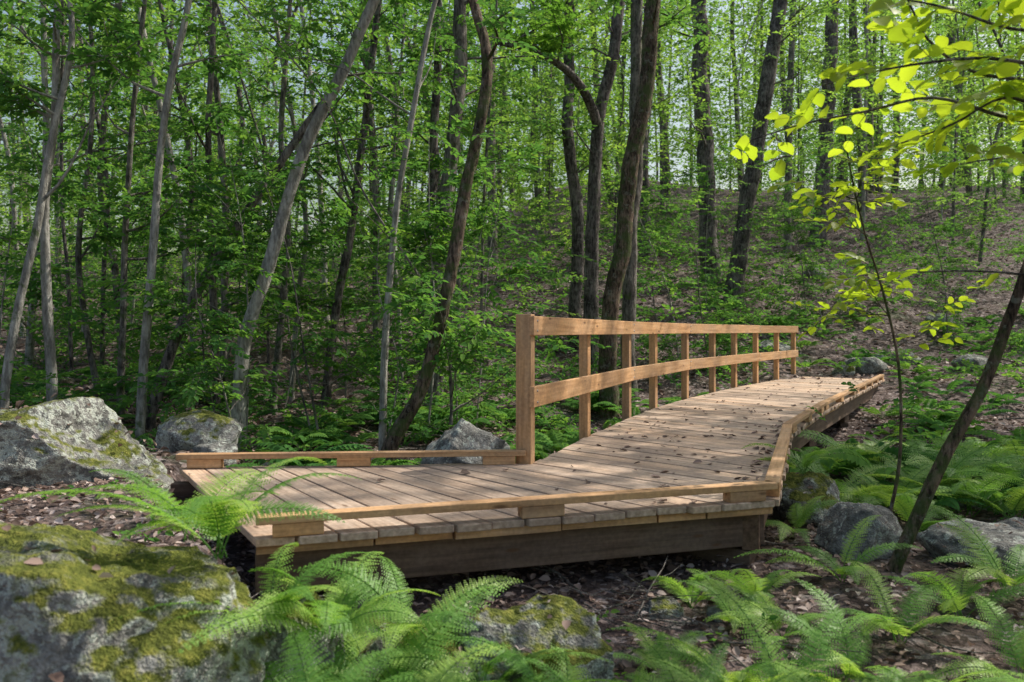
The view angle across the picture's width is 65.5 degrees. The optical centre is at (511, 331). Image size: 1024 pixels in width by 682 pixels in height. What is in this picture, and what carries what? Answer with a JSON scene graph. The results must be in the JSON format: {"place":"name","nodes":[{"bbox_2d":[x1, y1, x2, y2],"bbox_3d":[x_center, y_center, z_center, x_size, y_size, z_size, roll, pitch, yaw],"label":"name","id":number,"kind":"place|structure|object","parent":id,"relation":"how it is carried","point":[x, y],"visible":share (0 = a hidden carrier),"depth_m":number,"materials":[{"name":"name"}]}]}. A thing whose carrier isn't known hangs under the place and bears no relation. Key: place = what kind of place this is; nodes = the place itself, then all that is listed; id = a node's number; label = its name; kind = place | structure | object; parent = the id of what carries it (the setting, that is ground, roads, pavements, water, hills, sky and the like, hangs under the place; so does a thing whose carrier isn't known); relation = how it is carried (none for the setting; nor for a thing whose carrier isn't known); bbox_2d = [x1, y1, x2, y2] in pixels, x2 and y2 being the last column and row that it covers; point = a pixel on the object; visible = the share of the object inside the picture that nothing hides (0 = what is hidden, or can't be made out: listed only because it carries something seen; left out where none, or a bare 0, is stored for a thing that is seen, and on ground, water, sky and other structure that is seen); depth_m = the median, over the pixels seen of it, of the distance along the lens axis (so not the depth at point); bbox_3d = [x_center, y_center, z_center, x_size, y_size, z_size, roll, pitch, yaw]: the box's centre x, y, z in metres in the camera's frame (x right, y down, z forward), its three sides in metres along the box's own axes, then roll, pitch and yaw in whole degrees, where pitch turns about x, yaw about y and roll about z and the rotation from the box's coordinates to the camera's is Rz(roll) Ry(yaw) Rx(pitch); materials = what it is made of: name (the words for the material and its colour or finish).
{"place":"outdoors","nodes":[
{"label":"outdoors","id":0,"kind":"place"},
{"bbox_2d":[0,179,1023,681],"bbox_3d":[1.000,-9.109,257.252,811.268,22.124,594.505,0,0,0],"label":"ground","id":1,"kind":"structure","parent":0,"point":[920,645],"depth_m":16.61,"materials":[{"name":"soil"}]},
{"bbox_2d":[0,210,87,408],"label":"sapling","id":2,"kind":"object","parent":1,"relation":"on","point":[8,237],"visible":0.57,"depth_m":10.13,"materials":[{"name":"green plant"}]},
{"bbox_2d":[0,119,139,336],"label":"sapling","id":3,"kind":"object","parent":1,"relation":"on","point":[70,191],"visible":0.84,"depth_m":10.03,"materials":[{"name":"green plant"}]},
{"bbox_2d":[0,396,174,490],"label":"boulder","id":4,"kind":"object","parent":1,"relation":"on","point":[81,447],"visible":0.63,"depth_m":5.52,"materials":[{"name":"stone"}]},
{"bbox_2d":[0,0,174,378],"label":"slender tree","id":5,"kind":"object","parent":1,"relation":"on","point":[67,257],"visible":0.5,"depth_m":14.79,"materials":[{"name":"green plant"}]},
{"bbox_2d":[0,0,174,365],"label":"slender tree","id":6,"kind":"object","parent":1,"relation":"on","point":[31,319],"visible":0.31,"depth_m":16.47,"materials":[{"name":"green plant"}]},
{"bbox_2d":[0,0,178,400],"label":"young tree","id":7,"kind":"object","parent":1,"relation":"on","point":[56,19],"visible":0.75,"depth_m":9.36,"materials":[{"name":"grey plant"}]},
{"bbox_2d":[0,0,185,408],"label":"young tree","id":8,"kind":"object","parent":1,"relation":"on","point":[7,82],"visible":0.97,"depth_m":9.20,"materials":[{"name":"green plant"}]},
{"bbox_2d":[0,0,186,394],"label":"young tree","id":9,"kind":"object","parent":1,"relation":"on","point":[103,236],"visible":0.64,"depth_m":11.98,"materials":[{"name":"green plant"}]},
{"bbox_2d":[27,0,179,357],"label":"slender tree","id":10,"kind":"object","parent":1,"relation":"on","point":[104,117],"visible":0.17,"depth_m":17.37,"materials":[{"name":"green plant"}]},
{"bbox_2d":[0,0,215,365],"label":"slender tree","id":11,"kind":"object","parent":1,"relation":"on","point":[114,295],"visible":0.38,"depth_m":16.31,"materials":[{"name":"green plant"}]},
{"bbox_2d":[0,520,269,681],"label":"mossy boulder","id":12,"kind":"object","parent":1,"relation":"on","point":[64,608],"visible":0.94,"depth_m":2.46,"materials":[{"name":"stone"}]},
{"bbox_2d":[13,0,293,446],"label":"leaning birch tree","id":13,"kind":"object","parent":1,"relation":"on","point":[141,401],"visible":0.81,"depth_m":9.43,"materials":[{"name":"grey plant"}]},
{"bbox_2d":[61,0,254,417],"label":"young tree","id":14,"kind":"object","parent":1,"relation":"on","point":[131,127],"visible":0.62,"depth_m":10.52,"materials":[{"name":"green plant"}]},
{"bbox_2d":[41,2,287,356],"bbox_3d":[-7.157,-4.532,16.256,5.654,10.947,3.035,0,0,-16],"label":"slender tree","id":15,"kind":"object","parent":1,"relation":"on","point":[172,167],"visible":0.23,"depth_m":16.15,"materials":[{"name":"green plant"}]},
{"bbox_2d":[89,0,255,410],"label":"young tree","id":16,"kind":"object","parent":1,"relation":"on","point":[210,108],"visible":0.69,"depth_m":12.28,"materials":[{"name":"green plant"}]},
{"bbox_2d":[97,0,251,356],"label":"slender tree","id":17,"kind":"object","parent":1,"relation":"on","point":[175,137],"visible":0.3,"depth_m":17.52,"materials":[{"name":"green plant"}]},
{"bbox_2d":[0,457,360,558],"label":"fern","id":18,"kind":"object","parent":1,"relation":"on","point":[218,526],"visible":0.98,"depth_m":2.74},
{"bbox_2d":[85,209,286,421],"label":"sapling","id":19,"kind":"object","parent":1,"relation":"on","point":[193,392],"visible":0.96,"depth_m":8.92,"materials":[{"name":"green plant"}]},
{"bbox_2d":[100,168,280,413],"bbox_3d":[-4.488,-0.224,10.556,2.377,3.565,1.986,0,0,9],"label":"sapling","id":20,"kind":"object","parent":1,"relation":"on","point":[176,332],"visible":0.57,"depth_m":10.46,"materials":[{"name":"green plant"}]},
{"bbox_2d":[52,467,344,543],"bbox_3d":[-1.139,0.652,3.028,0.957,0.278,0.744,0,0,-19],"label":"fern","id":21,"kind":"object","parent":1,"relation":"on","point":[162,496],"visible":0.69,"depth_m":3.02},
{"bbox_2d":[155,409,243,452],"bbox_3d":[-2.945,1.102,7.586,0.782,0.698,0.712,-2,6,0],"label":"boulder","id":22,"kind":"object","parent":1,"relation":"on","point":[189,430],"visible":0.47,"depth_m":7.37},
{"bbox_2d":[137,0,350,394],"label":"slender tree","id":23,"kind":"object","parent":1,"relation":"on","point":[221,152],"visible":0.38,"depth_m":14.07,"materials":[{"name":"green plant"}]},
{"bbox_2d":[175,90,328,433],"bbox_3d":[-3.494,-0.709,9.632,2.023,4.524,2.167,0,0,14],"label":"sapling","id":24,"kind":"object","parent":1,"relation":"on","point":[242,266],"visible":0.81,"depth_m":9.71,"materials":[{"name":"green plant"}]},
{"bbox_2d":[148,0,370,366],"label":"slender tree","id":25,"kind":"object","parent":1,"relation":"on","point":[262,115],"visible":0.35,"depth_m":17.33,"materials":[{"name":"green plant"}]},
{"bbox_2d":[206,117,364,430],"bbox_3d":[-2.862,-0.578,10.043,1.932,4.319,2.037,0,0,0],"label":"sapling","id":26,"kind":"object","parent":1,"relation":"on","point":[342,212],"visible":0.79,"depth_m":9.95,"materials":[{"name":"green plant"}]},
{"bbox_2d":[166,0,404,413],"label":"young tree","id":27,"kind":"object","parent":1,"relation":"on","point":[280,330],"visible":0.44,"depth_m":12.97,"materials":[{"name":"green plant"}]},
{"bbox_2d":[221,149,360,406],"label":"sapling","id":28,"kind":"object","parent":1,"relation":"on","point":[321,250],"visible":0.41,"depth_m":13.32,"materials":[{"name":"green plant"}]},
{"bbox_2d":[186,123,397,445],"bbox_3d":[-2.743,-0.544,10.060,2.560,4.298,1.737,0,0,0],"label":"sapling","id":29,"kind":"object","parent":1,"relation":"on","point":[267,197],"visible":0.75,"depth_m":9.97,"materials":[{"name":"green plant"}]},
{"bbox_2d":[176,1,421,401],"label":"slender tree","id":30,"kind":"object","parent":1,"relation":"on","point":[290,109],"visible":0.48,"depth_m":14.25,"materials":[{"name":"green plant"}]},
{"bbox_2d":[145,0,460,428],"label":"leaning dark tree","id":31,"kind":"object","parent":1,"relation":"on","point":[168,358],"visible":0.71,"depth_m":10.62,"materials":[{"name":"green plant"}]},
{"bbox_2d":[261,586,345,681],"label":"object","id":32,"kind":"object","parent":1,"relation":"on","point":[274,641],"visible":0.2,"depth_m":2.78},
{"bbox_2d":[110,542,371,634],"bbox_3d":[-0.838,0.940,2.778,0.647,0.247,1.011,0,0,12],"label":"fern","id":33,"kind":"object","parent":32,"relation":"on","point":[298,590],"visible":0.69,"depth_m":2.85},
{"bbox_2d":[178,551,440,652],"bbox_3d":[-0.710,0.993,2.802,0.633,0.242,1.119,5,-1,36],"label":"fern","id":34,"kind":"object","parent":32,"relation":"on","point":[341,606],"visible":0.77,"depth_m":2.78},
{"bbox_2d":[234,0,378,320],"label":"slender tree","id":35,"kind":"object","parent":1,"relation":"on","point":[331,168],"visible":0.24,"depth_m":22.79,"materials":[{"name":"green plant"}]},
{"bbox_2d":[252,0,453,407],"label":"slender tree","id":36,"kind":"object","parent":1,"relation":"on","point":[355,189],"visible":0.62,"depth_m":13.94,"materials":[{"name":"green plant"}]},
{"bbox_2d":[231,0,513,450],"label":"leaning birch tree","id":37,"kind":"object","parent":1,"relation":"on","point":[239,408],"visible":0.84,"depth_m":9.37,"materials":[{"name":"grey plant"}]},
{"bbox_2d":[282,0,470,450],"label":"young tree","id":38,"kind":"object","parent":1,"relation":"on","point":[404,163],"visible":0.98,"depth_m":9.36,"materials":[{"name":"grey plant"}]},
{"bbox_2d":[164,0,610,428],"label":"young tree","id":39,"kind":"object","parent":1,"relation":"on","point":[472,324],"visible":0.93,"depth_m":8.99,"materials":[{"name":"green plant"}]},
{"bbox_2d":[313,0,465,371],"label":"slender tree","id":40,"kind":"object","parent":1,"relation":"on","point":[376,324],"visible":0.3,"depth_m":17.35,"materials":[{"name":"green plant"}]},
{"bbox_2d":[326,210,466,434],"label":"sapling","id":41,"kind":"object","parent":1,"relation":"on","point":[397,362],"visible":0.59,"depth_m":10.36,"materials":[{"name":"green plant"}]},
{"bbox_2d":[294,583,509,681],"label":"fern","id":42,"kind":"object","parent":1,"relation":"on","point":[422,640],"visible":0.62,"depth_m":2.91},
{"bbox_2d":[293,555,522,653],"bbox_3d":[-0.360,1.038,3.020,0.972,0.301,0.655,0,10,-22],"label":"fern","id":43,"kind":"object","parent":1,"relation":"on","point":[400,630],"visible":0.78,"depth_m":2.97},
{"bbox_2d":[353,620,474,681],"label":"mossy boulder","id":44,"kind":"object","parent":1,"relation":"on","point":[376,644],"visible":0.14,"depth_m":2.99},
{"bbox_2d":[324,0,512,393],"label":"slender tree","id":45,"kind":"object","parent":1,"relation":"on","point":[426,94],"visible":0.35,"depth_m":14.88,"materials":[{"name":"green plant"}]},
{"bbox_2d":[351,120,493,428],"bbox_3d":[-1.374,-0.633,10.982,1.264,4.484,2.094,0,0,37],"label":"sapling","id":46,"kind":"object","parent":1,"relation":"on","point":[371,383],"visible":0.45,"depth_m":10.97,"materials":[{"name":"green plant"}]},
{"bbox_2d":[373,95,516,382],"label":"sapling","id":47,"kind":"object","parent":1,"relation":"on","point":[436,162],"visible":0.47,"depth_m":12.22,"materials":[{"name":"green plant"}]},
{"bbox_2d":[371,0,532,373],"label":"forest tree","id":48,"kind":"object","parent":1,"relation":"on","point":[433,178],"visible":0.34,"depth_m":14.94,"materials":[{"name":"green plant"}]},
{"bbox_2d":[390,195,515,431],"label":"sapling","id":49,"kind":"object","parent":1,"relation":"on","point":[420,357],"visible":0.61,"depth_m":10.29,"materials":[{"name":"green plant"}]},
{"bbox_2d":[380,0,549,462],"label":"crooked tree","id":50,"kind":"object","parent":1,"relation":"on","point":[399,429],"visible":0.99,"depth_m":8.74,"materials":[{"name":"brown plant"}]},
{"bbox_2d":[420,418,509,463],"bbox_3d":[-0.428,1.153,7.272,0.825,0.705,0.666,5,3,0],"label":"boulder","id":51,"kind":"object","parent":1,"relation":"on","point":[462,434],"visible":0.45,"depth_m":7.14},
{"bbox_2d":[377,148,553,448],"bbox_3d":[-0.656,-0.308,9.415,1.783,3.937,1.604,0,0,-44],"label":"sapling","id":52,"kind":"object","parent":1,"relation":"on","point":[478,179],"visible":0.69,"depth_m":9.41,"materials":[{"name":"green plant"}]},
{"bbox_2d":[359,646,612,681],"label":"fern","id":53,"kind":"object","parent":1,"relation":"on","point":[485,673],"visible":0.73,"depth_m":2.81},
{"bbox_2d":[391,0,587,410],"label":"forest tree","id":54,"kind":"object","parent":1,"relation":"on","point":[458,37],"visible":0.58,"depth_m":12.93,"materials":[{"name":"green plant"}]},
{"bbox_2d":[424,140,555,427],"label":"sapling","id":55,"kind":"object","parent":1,"relation":"on","point":[441,401],"visible":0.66,"depth_m":11.30,"materials":[{"name":"green plant"}]},
{"bbox_2d":[410,0,580,365],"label":"slender tree","id":56,"kind":"object","parent":1,"relation":"on","point":[516,95],"visible":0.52,"depth_m":18.15,"materials":[{"name":"green plant"}]},
{"bbox_2d":[448,2,546,264],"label":"forest tree","id":57,"kind":"object","parent":1,"relation":"on","point":[493,191],"visible":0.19,"depth_m":32.85,"materials":[{"name":"green plant"}]},
{"bbox_2d":[0,0,1023,393],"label":"understory foliage","id":58,"kind":"object","parent":1,"relation":"on","point":[10,50],"visible":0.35,"depth_m":22.48,"materials":[{"name":"green plant"}]},
{"bbox_2d":[0,0,1023,256],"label":"distant forest","id":59,"kind":"object","parent":1,"relation":"on","point":[962,174],"visible":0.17,"depth_m":58.28,"materials":[{"name":"green plant"}]},
{"bbox_2d":[0,181,1023,681],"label":"undergrowth","id":60,"kind":"object","parent":1,"relation":"on","point":[262,433],"visible":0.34,"depth_m":18.70,"materials":[{"name":"green plant"}]},
{"bbox_2d":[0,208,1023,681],"bbox_3d":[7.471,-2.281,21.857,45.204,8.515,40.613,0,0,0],"label":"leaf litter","id":61,"kind":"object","parent":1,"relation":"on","point":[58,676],"visible":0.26,"depth_m":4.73,"materials":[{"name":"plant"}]},
{"bbox_2d":[0,285,1023,515],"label":"fern undergrowth","id":62,"kind":"object","parent":1,"relation":"on","point":[551,440],"visible":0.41,"depth_m":11.36,"materials":[{"name":"plant"}]},
{"bbox_2d":[0,304,1023,669],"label":"fallen twigs","id":63,"kind":"object","parent":1,"relation":"on","point":[636,616],"visible":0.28,"depth_m":3.95,"materials":[{"name":"wood"}]},
{"bbox_2d":[170,314,884,591],"bbox_3d":[3.201,0.978,10.211,3.885,2.215,15.609,0,0,36],"label":"wooden footbridge","id":64,"kind":"object","parent":1,"relation":"on","point":[413,521],"visible":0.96,"depth_m":5.22,"materials":[{"name":"brown wood"}]},
{"bbox_2d":[188,377,863,510],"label":"fallen leaves on deck","id":65,"kind":"object","parent":64,"relation":"on","point":[464,471],"visible":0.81,"depth_m":6.68,"materials":[{"name":"brown plant"}]},
{"bbox_2d":[444,594,614,681],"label":"mossy boulder","id":66,"kind":"object","parent":1,"relation":"on","point":[531,626],"visible":0.66,"depth_m":3.02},
{"bbox_2d":[449,0,687,371],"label":"forest tree","id":67,"kind":"object","parent":1,"relation":"on","point":[597,113],"visible":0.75,"depth_m":17.84,"materials":[{"name":"green plant"}]},
{"bbox_2d":[521,0,625,349],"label":"forest tree","id":68,"kind":"object","parent":1,"relation":"on","point":[573,170],"visible":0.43,"depth_m":19.88,"materials":[{"name":"brown plant"}]},
{"bbox_2d":[598,0,662,417],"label":"forest tree","id":69,"kind":"object","parent":1,"relation":"on","point":[623,243],"visible":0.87,"depth_m":14.19,"materials":[{"name":"brown plant"}]},
{"bbox_2d":[578,0,692,261],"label":"forest tree","id":70,"kind":"object","parent":1,"relation":"on","point":[645,183],"visible":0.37,"depth_m":29.86,"materials":[{"name":"green plant"}]},
{"bbox_2d":[601,147,700,360],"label":"sapling","id":71,"kind":"object","parent":1,"relation":"on","point":[656,249],"visible":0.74,"depth_m":17.70,"materials":[{"name":"green plant"}]},
{"bbox_2d":[572,0,741,399],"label":"forest tree","id":72,"kind":"object","parent":1,"relation":"on","point":[629,288],"visible":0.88,"depth_m":15.39,"materials":[{"name":"brown plant"}]},
{"bbox_2d":[613,622,703,681],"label":"fern","id":73,"kind":"object","parent":1,"relation":"on","point":[642,653],"visible":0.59,"depth_m":3.36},
{"bbox_2d":[629,0,722,286],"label":"oak tree","id":74,"kind":"object","parent":1,"relation":"on","point":[703,131],"visible":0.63,"depth_m":25.79,"materials":[{"name":"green plant"}]},
{"bbox_2d":[625,641,729,681],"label":"fern","id":75,"kind":"object","parent":1,"relation":"on","point":[669,676],"visible":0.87,"depth_m":2.92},
{"bbox_2d":[660,177,762,373],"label":"sapling","id":76,"kind":"object","parent":1,"relation":"on","point":[723,338],"visible":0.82,"depth_m":17.00,"materials":[{"name":"green plant"}]},
{"bbox_2d":[606,626,839,681],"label":"fern","id":77,"kind":"object","parent":1,"relation":"on","point":[743,676],"visible":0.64,"depth_m":3.02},
{"bbox_2d":[677,568,806,636],"bbox_3d":[1.061,1.326,3.839,0.485,0.153,0.698,8,8,-17],"label":"fern","id":78,"kind":"object","parent":1,"relation":"on","point":[719,600],"visible":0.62,"depth_m":3.84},
{"bbox_2d":[695,568,819,601],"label":"fern","id":79,"kind":"object","parent":1,"relation":"on","point":[753,587],"visible":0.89,"depth_m":4.11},
{"bbox_2d":[705,591,842,659],"bbox_3d":[1.167,1.324,3.560,0.502,0.165,0.513,0,0,-44],"label":"fern","id":80,"kind":"object","parent":1,"relation":"on","point":[804,616],"visible":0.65,"depth_m":3.61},
{"bbox_2d":[752,146,828,327],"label":"sapling","id":81,"kind":"object","parent":1,"relation":"on","point":[789,227],"visible":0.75,"depth_m":22.76,"materials":[{"name":"green plant"}]},
{"bbox_2d":[723,0,860,304],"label":"oak tree","id":82,"kind":"object","parent":1,"relation":"on","point":[747,198],"visible":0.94,"depth_m":23.82,"materials":[{"name":"brown plant"}]},
{"bbox_2d":[716,588,870,681],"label":"fern","id":83,"kind":"object","parent":1,"relation":"on","point":[770,650],"visible":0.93,"depth_m":3.04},
{"bbox_2d":[731,0,865,252],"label":"forest tree","id":84,"kind":"object","parent":1,"relation":"on","point":[788,175],"visible":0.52,"depth_m":33.90,"materials":[{"name":"green plant"}]},
{"bbox_2d":[772,471,839,525],"bbox_3d":[2.209,1.336,5.908,0.645,0.586,0.482,5,-6,0],"label":"mossy boulder","id":85,"kind":"object","parent":1,"relation":"on","point":[794,486],"visible":0.42,"depth_m":5.85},
{"bbox_2d":[781,132,854,317],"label":"sapling","id":86,"kind":"object","parent":1,"relation":"on","point":[802,140],"visible":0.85,"depth_m":22.77,"materials":[{"name":"green plant"}]},
{"bbox_2d":[757,0,881,246],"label":"oak tree","id":87,"kind":"object","parent":1,"relation":"on","point":[831,26],"visible":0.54,"depth_m":35.77,"materials":[{"name":"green plant"}]},
{"bbox_2d":[763,578,882,681],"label":"fern","id":88,"kind":"object","parent":1,"relation":"on","point":[846,657],"visible":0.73,"depth_m":3.23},
{"bbox_2d":[733,515,921,584],"bbox_3d":[1.748,1.265,4.347,1.051,0.270,0.629,-3,9,-12],"label":"fern","id":89,"kind":"object","parent":1,"relation":"on","point":[847,570],"visible":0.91,"depth_m":4.38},
{"bbox_2d":[814,501,909,561],"bbox_3d":[2.204,1.308,5.018,0.546,0.490,0.513,-8,2,0],"label":"boulder","id":90,"kind":"object","parent":1,"relation":"on","point":[844,517],"visible":0.55,"depth_m":4.88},
{"bbox_2d":[767,111,974,511],"bbox_3d":[2.225,0.153,4.938,1.132,2.913,1.064,0,0,29],"label":"thin sapling","id":91,"kind":"object","parent":1,"relation":"on","point":[856,291],"visible":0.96,"depth_m":4.96,"materials":[{"name":"green plant"}]},
{"bbox_2d":[730,0,1023,288],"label":"hazel tree","id":92,"kind":"object","parent":1,"relation":"on","point":[1002,67],"visible":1,"depth_m":3.37,"materials":[{"name":"green plant"}]},
{"bbox_2d":[839,463,974,516],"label":"fern","id":93,"kind":"object","parent":1,"relation":"on","point":[872,483],"visible":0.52,"depth_m":6.23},
{"bbox_2d":[822,561,998,642],"bbox_3d":[1.764,1.294,3.621,0.681,0.254,1.074,0,0,12],"label":"fern","id":94,"kind":"object","parent":1,"relation":"on","point":[887,624],"visible":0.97,"depth_m":3.64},
{"bbox_2d":[835,665,1023,681],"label":"fern","id":95,"kind":"object","parent":1,"relation":"on","point":[930,676],"visible":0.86,"depth_m":3.05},
{"bbox_2d":[854,469,1023,517],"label":"fern","id":96,"kind":"object","parent":1,"relation":"on","point":[988,483],"visible":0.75,"depth_m":5.97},
{"bbox_2d":[856,568,1023,618],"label":"fern","id":97,"kind":"object","parent":1,"relation":"on","point":[958,600],"visible":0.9,"depth_m":3.89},
{"bbox_2d":[912,137,981,347],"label":"sapling","id":98,"kind":"object","parent":1,"relation":"on","point":[959,259],"visible":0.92,"depth_m":21.44,"materials":[{"name":"green plant"}]},
{"bbox_2d":[885,0,1023,572],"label":"leaning sapling","id":99,"kind":"object","parent":1,"relation":"on","point":[897,560],"visible":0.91,"depth_m":4.58,"materials":[{"name":"brown plant"}]},
{"bbox_2d":[916,518,1023,571],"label":"boulder","id":100,"kind":"object","parent":1,"relation":"on","point":[934,539],"visible":0.42,"depth_m":4.78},
{"bbox_2d":[928,1,1023,261],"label":"slender tree","id":101,"kind":"object","parent":1,"relation":"on","point":[983,226],"visible":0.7,"depth_m":32.28,"materials":[{"name":"green plant"}]},
{"bbox_2d":[930,504,1023,594],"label":"fern","id":102,"kind":"object","parent":1,"relation":"on","point":[990,569],"visible":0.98,"depth_m":4.29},
{"bbox_2d":[930,594,1023,681],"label":"fern","id":103,"kind":"object","parent":1,"relation":"on","point":[1020,648],"visible":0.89,"depth_m":3.25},
{"bbox_2d":[0,0,1023,255],"label":"sky","id":104,"kind":"structure","parent":0,"point":[678,167],"materials":[{"name":"white"}]},
{"bbox_3d":[-0.500,1.407,2.211,0.666,0.497,0.480,-4,3,0],"label":"mossy boulder","id":105,"kind":"object","parent":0,"visible":0},
{"bbox_2d":[279,629,409,681],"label":"fern","id":106,"kind":"object","parent":105,"relation":"on","point":[311,668],"visible":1,"depth_m":2.33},
{"bbox_2d":[408,643,510,681],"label":"fern","id":107,"kind":"object","parent":105,"relation":"on","point":[437,676],"visible":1,"depth_m":2.49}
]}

